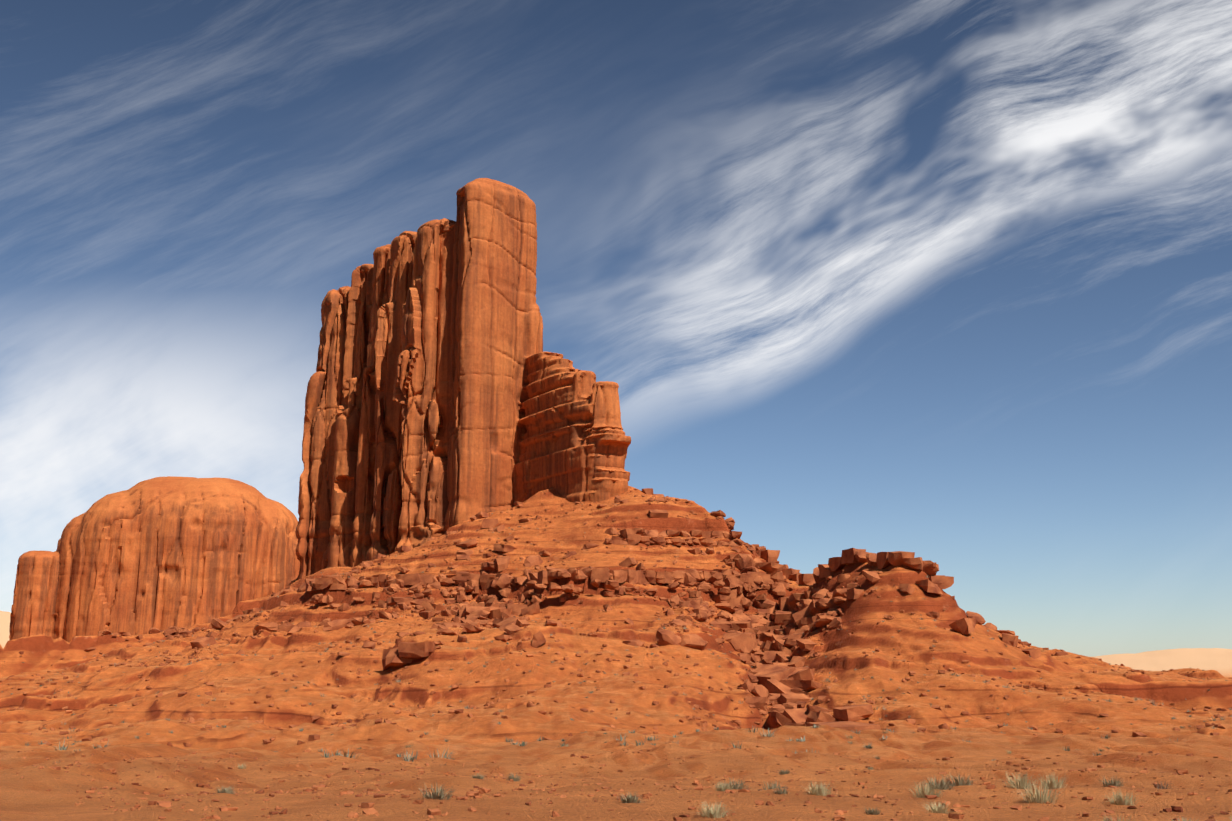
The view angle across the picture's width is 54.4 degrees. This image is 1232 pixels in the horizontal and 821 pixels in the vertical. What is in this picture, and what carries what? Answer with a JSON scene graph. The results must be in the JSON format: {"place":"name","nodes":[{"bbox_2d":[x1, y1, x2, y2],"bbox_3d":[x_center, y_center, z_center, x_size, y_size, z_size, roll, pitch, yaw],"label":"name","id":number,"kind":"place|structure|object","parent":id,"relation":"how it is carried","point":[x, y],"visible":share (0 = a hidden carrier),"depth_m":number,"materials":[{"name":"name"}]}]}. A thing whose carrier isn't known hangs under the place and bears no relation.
{"place":"outdoors","nodes":[
{"label":"outdoors","id":0,"kind":"place"},
{"bbox_2d":[0,486,1231,820],"bbox_3d":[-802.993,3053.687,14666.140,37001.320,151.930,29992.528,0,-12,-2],"label":"terrain","id":1,"kind":"structure","parent":0,"point":[486,734],"depth_m":166.26,"materials":[{"name":"red soil"}]},
{"bbox_2d":[9,476,299,642],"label":"rock dome","id":2,"kind":"structure","parent":1,"relation":"on","point":[145,556],"depth_m":651.40,"materials":[{"name":"stone"}]},
{"bbox_2d":[288,178,630,585],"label":"butte","id":3,"kind":"object","parent":1,"relation":"on","point":[444,392],"visible":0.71,"depth_m":357.33,"materials":[{"name":"stone"}]},
{"bbox_2d":[0,488,1231,751],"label":"boulders","id":4,"kind":"object","parent":1,"relation":"on","point":[768,638],"visible":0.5,"depth_m":248.44,"materials":[{"name":"orange stone"}]},
{"bbox_2d":[1,742,1231,820],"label":"pebbles","id":5,"kind":"object","parent":1,"relation":"on","point":[471,793],"visible":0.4,"depth_m":26.48,"materials":[{"name":"orange stone"}]},
{"bbox_2d":[10,504,1231,761],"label":"shrubs","id":6,"kind":"object","parent":1,"relation":"on","point":[410,758],"visible":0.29,"depth_m":130.26,"materials":[{"name":"plant"}]},
{"bbox_2d":[53,730,1194,820],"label":"desert shrubs","id":7,"kind":"object","parent":1,"relation":"on","point":[635,799],"visible":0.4,"depth_m":26.79,"materials":[{"name":"green plant"}]},
{"bbox_2d":[439,731,1176,788],"bbox_3d":[6.426,20.108,69.569,30.863,5.737,92.707,0,-12,-2],"label":"dead brush","id":8,"kind":"object","parent":1,"relation":"on","point":[1163,787],"visible":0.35,"depth_m":25.21,"materials":[{"name":"brown plant"}]},
{"bbox_2d":[0,0,1231,656],"label":"sky","id":9,"kind":"structure","parent":0,"point":[948,283],"materials":[{"name":"blue"}]},
{"bbox_2d":[237,744,1231,820],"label":"dry grass","id":10,"kind":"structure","parent":0,"point":[1048,785],"depth_m":22.97,"materials":[{"name":"beige plant"}]}
]}

